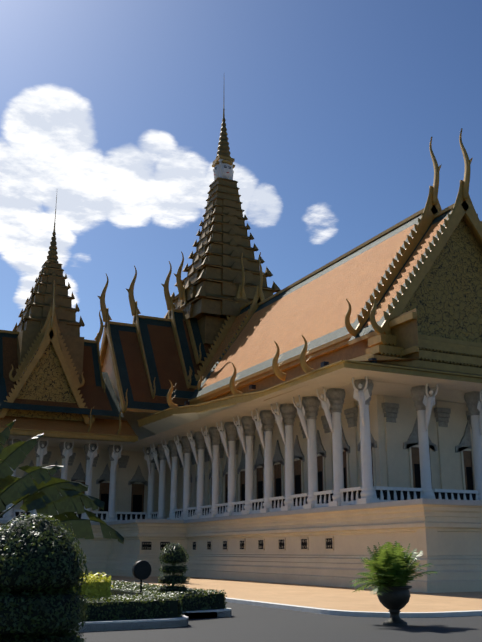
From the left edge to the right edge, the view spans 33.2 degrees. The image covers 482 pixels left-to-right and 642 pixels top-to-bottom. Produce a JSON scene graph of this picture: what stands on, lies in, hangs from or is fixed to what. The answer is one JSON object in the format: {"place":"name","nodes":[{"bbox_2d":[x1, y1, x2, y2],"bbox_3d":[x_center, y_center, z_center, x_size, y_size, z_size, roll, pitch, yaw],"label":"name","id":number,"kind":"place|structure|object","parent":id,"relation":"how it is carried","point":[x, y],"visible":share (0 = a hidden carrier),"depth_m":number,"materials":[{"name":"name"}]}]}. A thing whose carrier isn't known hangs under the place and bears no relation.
{"place":"outdoors","nodes":[
{"label":"outdoors","id":0,"kind":"place"},
{"bbox_2d":[71,608,231,631],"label":"curb","id":1,"kind":"structure","parent":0,"point":[113,625],"depth_m":19.34,"materials":[{"name":"concrete"}]},
{"bbox_2d":[0,403,123,543],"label":"travellers palm","id":2,"kind":"object","parent":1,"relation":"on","point":[40,493],"visible":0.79,"depth_m":26.83,"materials":[{"name":"green plant"}]},
{"bbox_2d":[73,572,112,600],"bbox_3d":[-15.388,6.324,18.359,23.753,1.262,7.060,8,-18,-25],"label":"yellow shrub","id":3,"kind":"object","parent":1,"relation":"on","point":[96,586],"visible":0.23,"depth_m":20.34,"materials":[{"name":"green plant"}]},
{"bbox_2d":[132,560,151,593],"bbox_3d":[-2.945,7.755,23.763,0.560,1.363,0.280,8,-18,-25],"label":"round sign","id":4,"kind":"object","parent":1,"relation":"on","point":[141,570],"visible":0.85,"depth_m":23.75,"materials":[{"name":"black metal"}]},
{"bbox_2d":[79,580,226,621],"bbox_3d":[-20.342,10.447,31.639,28.023,0.606,40.501,8,-18,-25],"label":"hedge border","id":5,"kind":"object","parent":1,"relation":"on","point":[127,601],"visible":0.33,"depth_m":20.11,"materials":[{"name":"green plant"}]},
{"bbox_2d":[156,542,189,593],"bbox_3d":[-1.995,7.511,23.839,1.092,1.900,1.090,8,-18,-25],"label":"tiered topiary","id":6,"kind":"object","parent":1,"relation":"on","point":[174,555],"visible":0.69,"depth_m":23.66,"materials":[{"name":"green plant"}]},
{"bbox_2d":[0,367,481,518],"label":"throne hall walls","id":7,"kind":"structure","parent":0,"point":[394,436],"depth_m":47.23,"materials":[{"name":"beige paint"}]},
{"bbox_2d":[0,203,481,435],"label":"roof","id":8,"kind":"structure","parent":7,"relation":"on","point":[445,300],"depth_m":60.75,"materials":[{"name":"orange tile"}]},
{"bbox_2d":[12,196,84,383],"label":"spire","id":9,"kind":"structure","parent":8,"relation":"on","point":[33,315],"depth_m":69.08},
{"bbox_2d":[164,104,280,344],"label":"spire","id":10,"kind":"structure","parent":8,"relation":"on","point":[211,281],"depth_m":77.64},
{"bbox_2d":[0,128,481,441],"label":"roof trim","id":11,"kind":"structure","parent":8,"relation":"attached to","point":[446,354],"depth_m":49.40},
{"bbox_2d":[0,0,481,347],"label":"sky","id":12,"kind":"structure","parent":0,"point":[112,110],"materials":[{"name":"blue"}]},
{"bbox_2d":[77,602,481,641],"bbox_3d":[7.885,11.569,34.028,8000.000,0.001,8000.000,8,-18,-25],"label":"asphalt ground","id":13,"kind":"structure","parent":0,"point":[247,623],"depth_m":18.84,"materials":[{"name":"grey asphalt"}]},
{"bbox_2d":[0,513,88,641],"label":"topiary","id":14,"kind":"object","parent":13,"relation":"on","point":[41,572],"visible":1,"depth_m":11.07,"materials":[{"name":"green plant"}]},
{"bbox_2d":[375,585,411,625],"bbox_3d":[3.871,7.179,20.392,0.925,0.936,0.925,8,-18,-25],"label":"urn planter","id":15,"kind":"object","parent":13,"relation":"on","point":[394,601],"visible":0.88,"depth_m":20.14,"materials":[{"name":"grey stone"}]},
{"bbox_2d":[350,541,436,594],"bbox_3d":[3.805,6.314,20.672,2.264,1.321,1.974,8,-18,-25],"label":"potted plant","id":16,"kind":"object","parent":15,"relation":"in","point":[390,564],"visible":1,"depth_m":20.29,"materials":[{"name":"green plant"}]},
{"bbox_2d":[98,575,481,617],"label":"pavement","id":17,"kind":"structure","parent":0,"point":[338,601],"depth_m":29.34,"materials":[{"name":"beige concrete"}]},
{"bbox_2d":[0,498,481,592],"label":"base wall","id":18,"kind":"structure","parent":17,"relation":"on","point":[324,546],"depth_m":43.13,"materials":[{"name":"beige paint"}]},
{"bbox_2d":[0,377,481,521],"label":"colonnade","id":19,"kind":"object","parent":18,"relation":"on","point":[367,491],"visible":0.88,"depth_m":47.41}
]}

